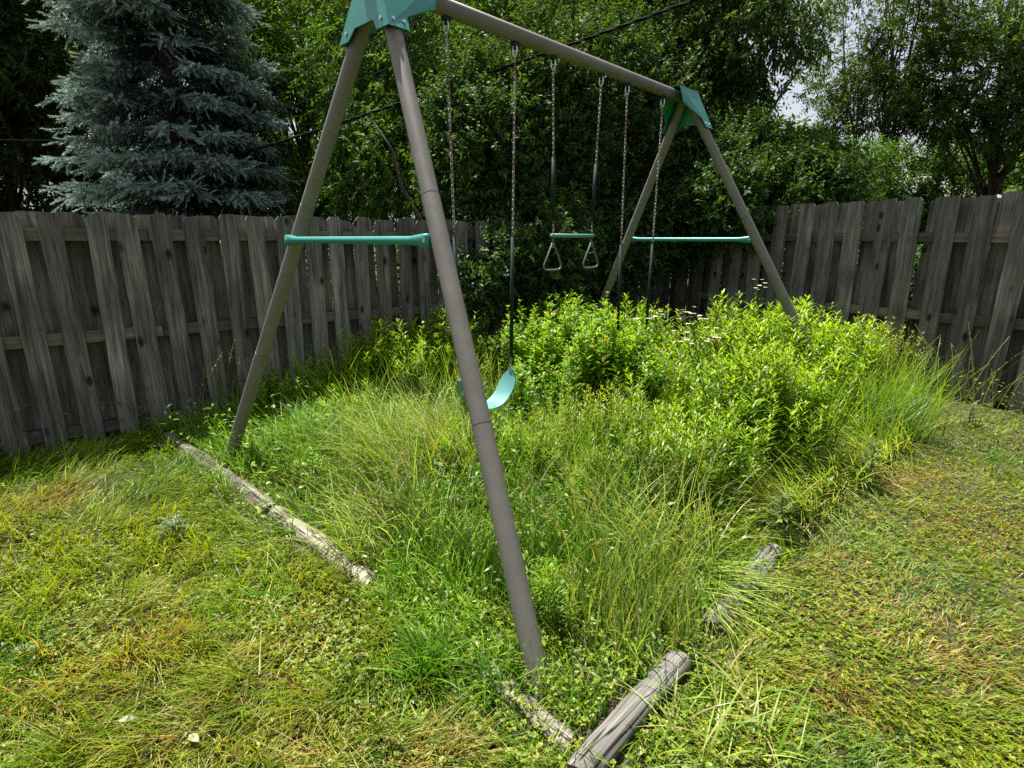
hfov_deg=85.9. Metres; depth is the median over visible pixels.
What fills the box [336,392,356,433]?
narrow leaved weed
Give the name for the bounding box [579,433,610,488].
narrow leaved weed
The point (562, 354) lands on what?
broad leaved weed
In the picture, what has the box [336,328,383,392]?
narrow leaved weed
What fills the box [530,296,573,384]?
broad leaved weed
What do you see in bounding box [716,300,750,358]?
narrow leaved weed
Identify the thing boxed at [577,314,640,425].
broad leaved weed
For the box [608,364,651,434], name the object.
narrow leaved weed
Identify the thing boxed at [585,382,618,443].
feathery weed
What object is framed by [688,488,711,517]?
broad leaved weed
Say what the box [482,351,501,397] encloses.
feathery weed
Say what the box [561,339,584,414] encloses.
broad leaved weed
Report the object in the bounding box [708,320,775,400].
narrow leaved weed
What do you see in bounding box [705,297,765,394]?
narrow leaved weed
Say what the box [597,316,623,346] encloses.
broad leaved weed
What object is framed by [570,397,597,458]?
feathery weed
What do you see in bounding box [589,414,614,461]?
narrow leaved weed
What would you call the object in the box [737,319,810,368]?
narrow leaved weed
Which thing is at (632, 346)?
broad leaved weed
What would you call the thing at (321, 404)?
narrow leaved weed
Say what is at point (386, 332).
narrow leaved weed
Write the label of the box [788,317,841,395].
narrow leaved weed
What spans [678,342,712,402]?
narrow leaved weed
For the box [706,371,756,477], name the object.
narrow leaved weed
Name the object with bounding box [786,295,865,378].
narrow leaved weed
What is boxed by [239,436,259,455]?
broad leaved weed
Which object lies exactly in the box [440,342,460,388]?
narrow leaved weed
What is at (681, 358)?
narrow leaved weed
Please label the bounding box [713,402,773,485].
narrow leaved weed
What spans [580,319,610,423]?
broad leaved weed
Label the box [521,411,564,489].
narrow leaved weed
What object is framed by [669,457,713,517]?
narrow leaved weed
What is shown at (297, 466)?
broad leaved weed
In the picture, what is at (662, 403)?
narrow leaved weed
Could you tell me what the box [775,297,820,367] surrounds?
narrow leaved weed
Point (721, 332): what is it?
narrow leaved weed
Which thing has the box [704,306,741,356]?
narrow leaved weed
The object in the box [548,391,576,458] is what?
feathery weed
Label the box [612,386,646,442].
narrow leaved weed
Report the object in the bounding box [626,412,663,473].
feathery weed
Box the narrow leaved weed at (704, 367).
[697,346,719,391]
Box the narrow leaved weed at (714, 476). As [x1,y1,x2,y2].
[679,436,731,524]
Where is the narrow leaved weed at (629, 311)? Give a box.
[608,301,645,333]
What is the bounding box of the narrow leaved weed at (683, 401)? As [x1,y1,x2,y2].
[660,362,707,457]
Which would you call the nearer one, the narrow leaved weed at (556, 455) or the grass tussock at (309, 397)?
the narrow leaved weed at (556, 455)
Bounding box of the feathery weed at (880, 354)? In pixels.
[858,328,896,395]
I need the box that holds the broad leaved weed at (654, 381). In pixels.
[612,335,667,415]
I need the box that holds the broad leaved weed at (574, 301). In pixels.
[559,290,597,319]
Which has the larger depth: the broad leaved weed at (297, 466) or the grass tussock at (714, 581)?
the broad leaved weed at (297, 466)
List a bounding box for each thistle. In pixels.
[156,512,201,549]
[756,487,806,541]
[849,435,892,493]
[954,400,983,427]
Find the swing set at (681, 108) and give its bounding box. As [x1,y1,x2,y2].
[223,0,838,691]
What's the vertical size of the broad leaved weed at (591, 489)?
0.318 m
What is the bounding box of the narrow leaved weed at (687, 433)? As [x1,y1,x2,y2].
[650,411,704,501]
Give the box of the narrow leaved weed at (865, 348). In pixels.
[838,316,888,396]
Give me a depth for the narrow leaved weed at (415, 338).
5.53 m
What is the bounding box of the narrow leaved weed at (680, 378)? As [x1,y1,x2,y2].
[660,359,710,404]
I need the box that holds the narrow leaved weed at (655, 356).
[626,335,673,412]
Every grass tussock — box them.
[174,558,333,652]
[203,515,310,570]
[246,386,386,451]
[255,442,479,575]
[262,359,525,496]
[360,602,501,728]
[418,422,616,538]
[443,639,540,716]
[498,489,691,633]
[540,433,810,582]
[558,514,719,666]
[605,631,852,767]
[653,533,814,648]
[706,445,835,531]
[711,408,935,546]
[830,367,976,444]
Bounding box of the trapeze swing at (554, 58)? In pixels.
[543,55,604,270]
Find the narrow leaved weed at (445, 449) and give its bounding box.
[424,437,448,489]
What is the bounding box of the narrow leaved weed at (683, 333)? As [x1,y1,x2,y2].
[657,308,696,383]
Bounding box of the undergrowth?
[220,226,990,367]
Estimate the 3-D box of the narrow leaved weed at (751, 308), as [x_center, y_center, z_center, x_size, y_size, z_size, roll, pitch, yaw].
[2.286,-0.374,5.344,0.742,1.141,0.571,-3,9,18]
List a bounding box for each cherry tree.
[278,0,585,230]
[427,0,753,199]
[609,0,898,326]
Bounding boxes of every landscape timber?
[159,432,277,512]
[268,505,382,593]
[471,654,579,752]
[566,650,692,767]
[700,543,783,638]
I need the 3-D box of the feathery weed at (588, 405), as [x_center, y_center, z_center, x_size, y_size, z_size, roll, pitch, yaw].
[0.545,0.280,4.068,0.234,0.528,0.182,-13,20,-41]
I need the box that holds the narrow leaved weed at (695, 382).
[680,361,755,450]
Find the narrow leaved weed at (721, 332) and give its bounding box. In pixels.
[705,323,735,364]
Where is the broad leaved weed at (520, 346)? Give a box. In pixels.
[502,323,539,390]
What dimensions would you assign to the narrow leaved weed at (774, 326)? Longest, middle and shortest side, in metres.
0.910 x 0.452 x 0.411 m
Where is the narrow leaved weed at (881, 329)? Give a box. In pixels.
[838,320,886,382]
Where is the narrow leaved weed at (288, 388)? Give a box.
[268,361,309,416]
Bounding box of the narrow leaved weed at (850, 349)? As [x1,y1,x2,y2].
[814,320,896,415]
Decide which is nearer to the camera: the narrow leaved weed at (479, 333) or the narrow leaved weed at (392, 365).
the narrow leaved weed at (392, 365)
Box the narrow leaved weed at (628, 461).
[614,438,635,477]
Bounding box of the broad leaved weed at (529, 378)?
[514,348,547,415]
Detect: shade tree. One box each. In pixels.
[876,0,1023,232]
[989,18,1023,189]
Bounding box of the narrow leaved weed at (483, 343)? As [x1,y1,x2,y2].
[471,319,488,372]
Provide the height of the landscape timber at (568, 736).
0.113 m
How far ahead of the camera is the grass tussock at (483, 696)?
1.94 m
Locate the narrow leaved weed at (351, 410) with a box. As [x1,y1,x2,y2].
[343,399,358,426]
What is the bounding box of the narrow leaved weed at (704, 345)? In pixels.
[684,340,712,391]
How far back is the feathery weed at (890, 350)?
5.55 m
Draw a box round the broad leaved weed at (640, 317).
[614,306,645,342]
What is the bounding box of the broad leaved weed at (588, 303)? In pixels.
[563,295,592,319]
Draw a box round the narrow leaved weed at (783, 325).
[769,297,799,356]
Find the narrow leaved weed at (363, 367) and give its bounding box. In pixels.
[338,349,372,401]
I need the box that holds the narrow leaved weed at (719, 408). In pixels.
[698,382,736,449]
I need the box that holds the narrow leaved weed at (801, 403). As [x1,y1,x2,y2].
[787,367,827,453]
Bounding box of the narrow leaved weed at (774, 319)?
[761,303,810,347]
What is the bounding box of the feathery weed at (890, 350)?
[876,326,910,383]
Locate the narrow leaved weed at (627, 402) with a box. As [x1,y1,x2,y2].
[624,394,657,441]
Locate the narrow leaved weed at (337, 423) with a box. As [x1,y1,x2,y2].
[324,412,342,444]
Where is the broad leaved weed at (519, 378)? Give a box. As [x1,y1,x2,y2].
[506,357,544,426]
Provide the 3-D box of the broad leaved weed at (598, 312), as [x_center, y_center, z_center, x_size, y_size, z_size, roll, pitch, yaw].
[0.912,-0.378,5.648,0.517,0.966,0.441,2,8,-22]
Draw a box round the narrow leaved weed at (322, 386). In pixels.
[308,371,328,404]
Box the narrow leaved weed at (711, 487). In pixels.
[683,454,717,524]
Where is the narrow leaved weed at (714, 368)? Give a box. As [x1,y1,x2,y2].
[696,349,733,395]
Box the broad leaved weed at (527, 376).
[504,366,531,420]
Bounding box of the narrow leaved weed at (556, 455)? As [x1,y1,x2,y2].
[534,435,564,495]
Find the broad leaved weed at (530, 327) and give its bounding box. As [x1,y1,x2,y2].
[505,319,546,375]
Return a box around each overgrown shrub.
[368,23,572,338]
[464,0,641,329]
[541,0,705,314]
[600,0,764,300]
[659,98,852,318]
[735,125,885,231]
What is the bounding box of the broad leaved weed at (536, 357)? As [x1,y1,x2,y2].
[522,324,563,405]
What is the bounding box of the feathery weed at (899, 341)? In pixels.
[857,315,904,389]
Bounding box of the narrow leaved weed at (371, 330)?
[366,322,391,397]
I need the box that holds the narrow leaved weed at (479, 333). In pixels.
[469,320,486,342]
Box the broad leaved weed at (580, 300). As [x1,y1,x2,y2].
[566,294,609,337]
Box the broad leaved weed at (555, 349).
[541,324,579,397]
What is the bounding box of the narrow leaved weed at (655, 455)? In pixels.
[643,440,670,490]
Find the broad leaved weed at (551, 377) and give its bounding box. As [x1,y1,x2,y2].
[539,354,575,420]
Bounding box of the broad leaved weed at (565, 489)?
[555,476,576,505]
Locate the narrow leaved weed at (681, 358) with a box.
[663,319,709,391]
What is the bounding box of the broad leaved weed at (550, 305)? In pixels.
[537,294,558,383]
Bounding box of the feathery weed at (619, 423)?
[581,379,622,452]
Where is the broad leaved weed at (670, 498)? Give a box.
[658,485,675,525]
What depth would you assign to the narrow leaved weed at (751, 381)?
3.73 m
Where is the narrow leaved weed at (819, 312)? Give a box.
[810,305,826,343]
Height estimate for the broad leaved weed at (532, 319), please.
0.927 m
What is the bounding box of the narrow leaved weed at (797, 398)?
[772,355,827,464]
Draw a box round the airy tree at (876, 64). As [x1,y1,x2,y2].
[776,0,1015,227]
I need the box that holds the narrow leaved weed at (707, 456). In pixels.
[672,440,736,522]
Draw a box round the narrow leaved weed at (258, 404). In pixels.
[252,390,263,421]
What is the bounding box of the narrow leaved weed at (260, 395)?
[241,377,270,424]
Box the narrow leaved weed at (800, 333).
[763,306,816,367]
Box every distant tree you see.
[0,25,66,207]
[56,2,314,215]
[280,0,508,276]
[588,6,778,209]
[761,107,837,266]
[906,129,1023,229]
[996,127,1023,213]
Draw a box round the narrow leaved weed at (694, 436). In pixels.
[678,413,714,460]
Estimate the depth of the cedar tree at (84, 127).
13.20 m
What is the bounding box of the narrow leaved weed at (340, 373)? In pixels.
[328,355,349,392]
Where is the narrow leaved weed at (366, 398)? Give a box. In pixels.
[351,378,381,423]
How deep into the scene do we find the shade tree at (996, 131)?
11.46 m
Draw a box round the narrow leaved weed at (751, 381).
[734,357,786,461]
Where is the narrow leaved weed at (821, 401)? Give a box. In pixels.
[794,377,863,465]
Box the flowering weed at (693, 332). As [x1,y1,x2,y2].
[677,311,711,405]
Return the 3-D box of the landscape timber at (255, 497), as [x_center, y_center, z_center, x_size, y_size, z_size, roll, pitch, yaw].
[-2.098,0.598,3.840,1.849,0.146,0.143,13,20,40]
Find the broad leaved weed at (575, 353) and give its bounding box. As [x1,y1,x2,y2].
[563,317,614,425]
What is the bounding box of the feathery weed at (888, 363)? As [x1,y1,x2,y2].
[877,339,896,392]
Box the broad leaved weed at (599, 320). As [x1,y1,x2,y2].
[561,309,604,366]
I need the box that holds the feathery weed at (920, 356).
[881,327,926,393]
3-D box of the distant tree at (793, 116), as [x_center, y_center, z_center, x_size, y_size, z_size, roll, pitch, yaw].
[8.867,-6.818,20.078,7.216,6.043,5.017,0,15,0]
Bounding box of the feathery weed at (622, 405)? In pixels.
[608,383,639,451]
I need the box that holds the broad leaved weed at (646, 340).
[622,325,667,410]
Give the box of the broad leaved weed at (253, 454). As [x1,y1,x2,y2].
[244,446,257,475]
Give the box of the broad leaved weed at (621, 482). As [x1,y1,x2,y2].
[613,464,640,503]
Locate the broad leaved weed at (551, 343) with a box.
[544,322,579,387]
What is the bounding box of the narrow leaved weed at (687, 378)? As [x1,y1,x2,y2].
[657,355,691,406]
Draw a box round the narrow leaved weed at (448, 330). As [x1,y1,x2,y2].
[422,307,480,387]
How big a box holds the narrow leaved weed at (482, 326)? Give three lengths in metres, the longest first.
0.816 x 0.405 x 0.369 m
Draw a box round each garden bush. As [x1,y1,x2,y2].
[152,128,326,218]
[830,121,925,232]
[863,138,1021,296]
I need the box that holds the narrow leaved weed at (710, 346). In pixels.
[690,309,724,361]
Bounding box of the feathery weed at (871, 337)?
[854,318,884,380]
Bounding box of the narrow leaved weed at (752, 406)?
[704,347,769,465]
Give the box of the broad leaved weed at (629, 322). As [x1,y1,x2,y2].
[605,318,643,383]
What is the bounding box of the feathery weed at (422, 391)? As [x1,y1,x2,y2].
[419,374,435,403]
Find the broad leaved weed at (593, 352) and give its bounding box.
[563,319,627,421]
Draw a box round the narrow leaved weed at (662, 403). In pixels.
[658,386,690,444]
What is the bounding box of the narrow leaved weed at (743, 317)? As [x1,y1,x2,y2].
[720,301,758,361]
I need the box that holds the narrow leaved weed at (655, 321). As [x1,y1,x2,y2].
[621,304,673,345]
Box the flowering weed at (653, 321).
[636,311,693,399]
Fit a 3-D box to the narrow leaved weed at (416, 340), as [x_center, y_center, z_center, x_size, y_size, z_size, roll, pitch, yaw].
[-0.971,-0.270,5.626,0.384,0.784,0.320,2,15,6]
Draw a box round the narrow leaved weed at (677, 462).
[661,436,701,498]
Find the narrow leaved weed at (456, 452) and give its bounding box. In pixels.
[435,433,466,482]
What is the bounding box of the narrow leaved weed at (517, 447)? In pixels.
[510,410,542,467]
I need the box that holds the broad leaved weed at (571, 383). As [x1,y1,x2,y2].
[559,356,591,423]
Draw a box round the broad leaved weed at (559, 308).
[544,291,591,337]
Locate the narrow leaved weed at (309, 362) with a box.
[289,345,333,401]
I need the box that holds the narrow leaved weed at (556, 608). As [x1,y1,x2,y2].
[530,554,578,641]
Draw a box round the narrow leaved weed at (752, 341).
[723,324,756,372]
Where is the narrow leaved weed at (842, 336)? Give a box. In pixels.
[781,307,855,369]
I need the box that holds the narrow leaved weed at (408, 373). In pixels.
[389,356,419,399]
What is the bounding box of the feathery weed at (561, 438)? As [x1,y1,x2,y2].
[552,421,570,473]
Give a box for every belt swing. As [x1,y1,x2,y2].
[441,14,519,409]
[616,82,665,367]
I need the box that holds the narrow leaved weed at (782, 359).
[717,340,790,466]
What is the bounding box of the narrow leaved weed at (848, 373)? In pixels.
[818,355,862,414]
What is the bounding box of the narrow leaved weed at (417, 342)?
[387,320,426,394]
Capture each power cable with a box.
[0,139,73,140]
[224,0,551,132]
[232,0,699,156]
[235,0,465,101]
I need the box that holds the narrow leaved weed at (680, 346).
[668,323,695,382]
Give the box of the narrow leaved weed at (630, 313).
[608,297,654,332]
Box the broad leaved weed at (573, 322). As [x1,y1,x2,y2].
[540,304,581,391]
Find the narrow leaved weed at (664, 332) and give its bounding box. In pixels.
[642,313,676,370]
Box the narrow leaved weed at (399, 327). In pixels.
[388,316,430,398]
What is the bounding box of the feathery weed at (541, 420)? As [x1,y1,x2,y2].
[529,401,558,443]
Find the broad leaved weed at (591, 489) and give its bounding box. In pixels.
[582,474,604,514]
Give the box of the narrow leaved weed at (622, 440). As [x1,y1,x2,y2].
[608,427,631,456]
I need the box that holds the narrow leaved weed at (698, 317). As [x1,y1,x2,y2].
[694,316,725,364]
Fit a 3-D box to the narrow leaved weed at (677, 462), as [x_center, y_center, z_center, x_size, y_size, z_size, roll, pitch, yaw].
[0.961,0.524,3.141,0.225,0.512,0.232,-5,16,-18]
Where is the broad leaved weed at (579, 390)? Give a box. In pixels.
[559,375,583,430]
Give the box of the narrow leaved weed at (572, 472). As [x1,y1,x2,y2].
[556,454,584,497]
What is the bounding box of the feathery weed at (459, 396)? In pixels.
[450,371,467,412]
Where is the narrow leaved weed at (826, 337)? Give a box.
[781,315,833,387]
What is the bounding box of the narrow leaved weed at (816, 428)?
[779,398,828,484]
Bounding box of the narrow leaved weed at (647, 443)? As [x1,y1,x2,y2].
[641,418,661,471]
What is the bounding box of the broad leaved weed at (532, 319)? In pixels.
[506,305,547,372]
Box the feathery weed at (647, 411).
[632,399,654,432]
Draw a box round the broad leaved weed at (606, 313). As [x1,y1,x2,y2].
[592,298,644,403]
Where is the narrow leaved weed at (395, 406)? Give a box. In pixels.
[386,392,403,417]
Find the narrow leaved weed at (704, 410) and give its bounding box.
[676,389,733,452]
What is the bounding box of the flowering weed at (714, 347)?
[705,327,735,408]
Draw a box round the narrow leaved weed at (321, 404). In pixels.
[315,382,339,434]
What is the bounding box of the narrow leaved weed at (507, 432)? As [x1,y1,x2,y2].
[495,425,519,470]
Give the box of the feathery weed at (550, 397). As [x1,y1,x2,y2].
[535,385,573,449]
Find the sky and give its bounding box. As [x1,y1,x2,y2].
[18,0,1023,230]
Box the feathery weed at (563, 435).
[548,414,578,466]
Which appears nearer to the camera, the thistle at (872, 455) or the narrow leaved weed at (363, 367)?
the thistle at (872, 455)
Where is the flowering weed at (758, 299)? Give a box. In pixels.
[753,279,768,348]
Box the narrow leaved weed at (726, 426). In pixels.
[689,395,765,495]
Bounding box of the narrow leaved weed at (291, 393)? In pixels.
[281,371,303,411]
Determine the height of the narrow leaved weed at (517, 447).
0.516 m
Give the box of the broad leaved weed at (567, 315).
[556,310,593,349]
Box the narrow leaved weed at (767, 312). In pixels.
[730,290,813,362]
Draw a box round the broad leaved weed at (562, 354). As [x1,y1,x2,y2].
[549,325,582,390]
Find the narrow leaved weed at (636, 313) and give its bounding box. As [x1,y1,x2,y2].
[624,300,653,327]
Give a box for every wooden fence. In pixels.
[0,211,662,455]
[658,191,1023,413]
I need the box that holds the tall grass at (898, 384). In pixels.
[262,326,1023,522]
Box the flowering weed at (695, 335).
[679,306,722,406]
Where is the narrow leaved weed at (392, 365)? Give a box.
[364,340,407,401]
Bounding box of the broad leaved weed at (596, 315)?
[556,300,601,388]
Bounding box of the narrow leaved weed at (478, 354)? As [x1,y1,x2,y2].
[475,333,484,370]
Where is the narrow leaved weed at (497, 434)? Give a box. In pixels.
[469,413,519,467]
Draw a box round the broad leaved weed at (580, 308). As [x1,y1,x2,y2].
[566,291,611,332]
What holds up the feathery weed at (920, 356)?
on the ground at (612, 703)
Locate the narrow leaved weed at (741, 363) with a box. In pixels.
[729,339,789,472]
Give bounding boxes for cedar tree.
[0,0,130,217]
[0,137,26,211]
[19,0,166,211]
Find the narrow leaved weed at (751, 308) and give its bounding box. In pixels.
[706,289,784,371]
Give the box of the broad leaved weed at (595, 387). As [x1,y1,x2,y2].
[585,362,607,423]
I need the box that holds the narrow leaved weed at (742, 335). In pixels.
[726,320,761,357]
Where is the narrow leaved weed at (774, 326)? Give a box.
[762,306,791,350]
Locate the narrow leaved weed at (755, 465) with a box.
[730,433,771,500]
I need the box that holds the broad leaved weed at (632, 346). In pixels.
[615,334,660,422]
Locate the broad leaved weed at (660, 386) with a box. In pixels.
[633,347,679,414]
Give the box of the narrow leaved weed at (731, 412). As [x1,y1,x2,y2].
[689,383,741,485]
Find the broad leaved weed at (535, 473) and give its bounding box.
[524,457,539,487]
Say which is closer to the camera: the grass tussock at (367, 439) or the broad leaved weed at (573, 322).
the grass tussock at (367, 439)
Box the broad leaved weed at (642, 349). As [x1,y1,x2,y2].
[598,310,654,422]
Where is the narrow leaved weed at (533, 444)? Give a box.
[523,430,551,466]
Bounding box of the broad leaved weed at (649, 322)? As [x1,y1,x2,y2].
[626,310,656,343]
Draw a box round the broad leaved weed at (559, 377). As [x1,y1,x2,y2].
[546,359,575,416]
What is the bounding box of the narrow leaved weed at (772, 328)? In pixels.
[731,317,778,372]
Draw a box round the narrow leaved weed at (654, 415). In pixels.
[640,398,681,473]
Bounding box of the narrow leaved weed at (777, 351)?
[730,339,796,434]
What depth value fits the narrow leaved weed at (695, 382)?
3.76 m
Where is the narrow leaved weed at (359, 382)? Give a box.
[349,366,369,398]
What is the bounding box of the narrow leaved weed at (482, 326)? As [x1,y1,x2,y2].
[471,313,489,384]
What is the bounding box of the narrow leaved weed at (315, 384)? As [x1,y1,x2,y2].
[293,374,324,409]
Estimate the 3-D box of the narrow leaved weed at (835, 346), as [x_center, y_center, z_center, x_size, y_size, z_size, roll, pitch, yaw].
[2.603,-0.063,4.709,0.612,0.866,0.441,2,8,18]
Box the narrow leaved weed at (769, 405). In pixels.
[745,367,808,485]
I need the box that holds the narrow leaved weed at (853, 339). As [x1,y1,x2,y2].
[830,319,865,397]
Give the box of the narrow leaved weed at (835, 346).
[788,326,855,398]
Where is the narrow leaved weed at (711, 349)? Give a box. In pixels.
[686,330,737,369]
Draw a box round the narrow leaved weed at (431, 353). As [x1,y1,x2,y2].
[396,333,443,394]
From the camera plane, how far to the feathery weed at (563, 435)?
3.61 m
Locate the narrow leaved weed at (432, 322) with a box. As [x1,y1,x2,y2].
[393,308,441,388]
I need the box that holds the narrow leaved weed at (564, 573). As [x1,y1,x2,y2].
[551,563,575,614]
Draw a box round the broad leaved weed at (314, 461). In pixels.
[307,453,325,480]
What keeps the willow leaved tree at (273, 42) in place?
on the ground at (612, 703)
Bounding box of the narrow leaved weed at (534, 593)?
[522,550,555,637]
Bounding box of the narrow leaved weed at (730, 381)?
[692,359,757,441]
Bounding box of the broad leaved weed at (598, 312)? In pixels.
[579,300,622,341]
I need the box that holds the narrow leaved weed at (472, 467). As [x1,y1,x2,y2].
[467,450,502,498]
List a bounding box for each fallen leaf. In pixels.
[15,643,35,649]
[119,715,137,721]
[188,733,198,741]
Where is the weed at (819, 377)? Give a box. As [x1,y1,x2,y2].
[797,357,833,419]
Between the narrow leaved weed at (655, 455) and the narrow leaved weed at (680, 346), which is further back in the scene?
the narrow leaved weed at (680, 346)
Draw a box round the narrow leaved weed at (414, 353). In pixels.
[392,335,427,403]
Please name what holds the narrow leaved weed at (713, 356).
on the ground at (612, 703)
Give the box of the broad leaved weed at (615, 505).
[606,493,621,519]
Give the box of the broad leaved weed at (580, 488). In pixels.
[577,473,587,508]
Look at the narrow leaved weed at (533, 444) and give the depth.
3.53 m
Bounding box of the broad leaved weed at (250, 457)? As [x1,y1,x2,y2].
[242,447,254,472]
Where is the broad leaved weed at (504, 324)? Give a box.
[499,306,529,362]
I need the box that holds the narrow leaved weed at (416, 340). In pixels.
[408,321,436,364]
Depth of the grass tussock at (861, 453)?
3.51 m
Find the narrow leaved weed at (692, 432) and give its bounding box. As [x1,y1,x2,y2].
[664,404,720,489]
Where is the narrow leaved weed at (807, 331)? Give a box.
[790,310,842,377]
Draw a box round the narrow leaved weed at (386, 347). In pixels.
[376,318,411,396]
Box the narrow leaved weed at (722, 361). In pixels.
[714,347,754,456]
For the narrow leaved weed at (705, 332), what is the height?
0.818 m
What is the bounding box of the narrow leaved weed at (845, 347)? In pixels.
[820,333,863,384]
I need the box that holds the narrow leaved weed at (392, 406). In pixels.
[379,392,410,428]
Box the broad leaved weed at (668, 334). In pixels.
[639,323,673,381]
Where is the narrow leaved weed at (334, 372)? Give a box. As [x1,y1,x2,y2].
[311,355,337,395]
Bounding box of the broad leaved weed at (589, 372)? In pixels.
[573,322,620,418]
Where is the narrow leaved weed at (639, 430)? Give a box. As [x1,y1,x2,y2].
[623,389,675,498]
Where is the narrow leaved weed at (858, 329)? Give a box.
[833,313,877,400]
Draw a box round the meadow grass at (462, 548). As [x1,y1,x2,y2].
[146,336,892,744]
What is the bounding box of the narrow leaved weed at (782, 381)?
[735,341,804,458]
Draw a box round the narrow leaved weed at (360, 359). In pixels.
[350,335,376,383]
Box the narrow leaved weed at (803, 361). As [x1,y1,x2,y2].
[763,336,829,402]
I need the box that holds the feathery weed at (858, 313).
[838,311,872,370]
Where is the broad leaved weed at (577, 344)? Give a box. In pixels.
[561,319,601,383]
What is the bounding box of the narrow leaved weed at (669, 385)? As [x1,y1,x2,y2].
[641,359,677,421]
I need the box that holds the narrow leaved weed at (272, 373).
[260,362,283,414]
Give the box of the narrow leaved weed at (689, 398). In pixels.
[676,380,715,435]
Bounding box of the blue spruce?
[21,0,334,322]
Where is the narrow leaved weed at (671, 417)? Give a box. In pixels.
[656,393,687,445]
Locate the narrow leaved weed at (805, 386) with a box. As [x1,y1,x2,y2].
[786,345,851,463]
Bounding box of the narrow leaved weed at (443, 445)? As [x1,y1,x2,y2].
[431,417,460,482]
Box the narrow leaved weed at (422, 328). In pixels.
[398,304,446,393]
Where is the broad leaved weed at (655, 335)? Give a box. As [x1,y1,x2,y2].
[633,315,660,359]
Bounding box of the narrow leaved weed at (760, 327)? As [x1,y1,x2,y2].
[732,317,793,440]
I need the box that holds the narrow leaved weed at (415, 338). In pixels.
[404,318,429,389]
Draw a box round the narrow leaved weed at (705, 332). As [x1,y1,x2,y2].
[680,326,710,388]
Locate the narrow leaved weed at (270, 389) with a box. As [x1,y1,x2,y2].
[258,374,280,410]
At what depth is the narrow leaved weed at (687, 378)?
4.20 m
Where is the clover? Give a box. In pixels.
[0,371,1023,767]
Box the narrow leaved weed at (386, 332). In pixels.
[362,309,396,389]
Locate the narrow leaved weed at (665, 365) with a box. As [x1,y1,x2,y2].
[646,340,679,404]
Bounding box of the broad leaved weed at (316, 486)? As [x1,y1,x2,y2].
[312,480,324,500]
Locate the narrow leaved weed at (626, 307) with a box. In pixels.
[621,292,672,342]
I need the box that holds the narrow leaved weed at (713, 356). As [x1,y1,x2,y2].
[708,350,762,406]
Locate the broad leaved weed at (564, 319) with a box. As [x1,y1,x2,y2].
[555,299,598,379]
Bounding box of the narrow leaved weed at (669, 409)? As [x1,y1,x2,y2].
[656,403,697,483]
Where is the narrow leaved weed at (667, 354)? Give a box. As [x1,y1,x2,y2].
[653,339,677,376]
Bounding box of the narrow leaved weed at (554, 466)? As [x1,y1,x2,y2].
[545,442,565,491]
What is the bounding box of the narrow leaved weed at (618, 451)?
[592,439,627,495]
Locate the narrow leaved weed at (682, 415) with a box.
[666,402,696,441]
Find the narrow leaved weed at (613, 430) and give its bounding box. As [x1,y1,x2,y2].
[598,404,648,478]
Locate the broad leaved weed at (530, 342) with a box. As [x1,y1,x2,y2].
[513,317,544,384]
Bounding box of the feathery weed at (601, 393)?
[583,385,624,443]
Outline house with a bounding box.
[857,176,1001,277]
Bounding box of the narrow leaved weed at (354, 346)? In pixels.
[347,331,377,384]
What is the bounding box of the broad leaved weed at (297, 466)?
[294,456,305,477]
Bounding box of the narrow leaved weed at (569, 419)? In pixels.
[552,395,584,449]
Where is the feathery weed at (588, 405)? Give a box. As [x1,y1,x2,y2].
[573,388,601,447]
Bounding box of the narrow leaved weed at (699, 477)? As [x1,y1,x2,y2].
[689,443,727,525]
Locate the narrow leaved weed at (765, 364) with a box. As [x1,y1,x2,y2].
[744,343,793,452]
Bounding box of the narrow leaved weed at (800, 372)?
[779,353,819,452]
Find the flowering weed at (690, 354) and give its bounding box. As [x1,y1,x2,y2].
[672,330,725,471]
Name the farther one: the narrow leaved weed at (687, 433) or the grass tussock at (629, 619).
the narrow leaved weed at (687, 433)
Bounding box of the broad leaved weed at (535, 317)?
[506,299,554,383]
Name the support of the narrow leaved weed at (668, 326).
on the ground at (612, 703)
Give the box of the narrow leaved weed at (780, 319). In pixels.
[777,295,819,345]
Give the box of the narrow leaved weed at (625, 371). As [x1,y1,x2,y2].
[619,361,647,412]
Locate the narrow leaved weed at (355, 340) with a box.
[352,320,387,386]
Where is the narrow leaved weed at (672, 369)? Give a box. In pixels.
[657,362,697,420]
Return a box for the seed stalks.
[140,304,1023,647]
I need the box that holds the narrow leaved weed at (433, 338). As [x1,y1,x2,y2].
[423,307,453,382]
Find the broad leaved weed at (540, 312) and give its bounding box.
[535,300,566,373]
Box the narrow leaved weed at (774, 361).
[738,347,798,457]
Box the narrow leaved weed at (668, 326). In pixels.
[651,308,681,343]
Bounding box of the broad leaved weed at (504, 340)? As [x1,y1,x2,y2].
[488,317,523,380]
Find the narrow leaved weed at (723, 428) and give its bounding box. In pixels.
[707,403,748,471]
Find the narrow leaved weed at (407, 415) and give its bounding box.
[392,399,424,429]
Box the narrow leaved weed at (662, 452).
[623,413,682,525]
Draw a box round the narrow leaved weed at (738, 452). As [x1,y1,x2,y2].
[713,413,776,507]
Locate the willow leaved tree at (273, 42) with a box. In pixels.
[195,0,450,262]
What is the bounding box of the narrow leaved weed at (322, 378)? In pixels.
[312,366,330,393]
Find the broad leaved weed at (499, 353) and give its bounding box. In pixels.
[491,323,521,384]
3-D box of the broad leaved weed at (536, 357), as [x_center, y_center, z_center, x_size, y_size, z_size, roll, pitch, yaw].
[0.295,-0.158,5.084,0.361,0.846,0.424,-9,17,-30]
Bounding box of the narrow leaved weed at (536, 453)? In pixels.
[533,433,551,477]
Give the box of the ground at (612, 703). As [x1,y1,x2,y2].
[0,247,1023,767]

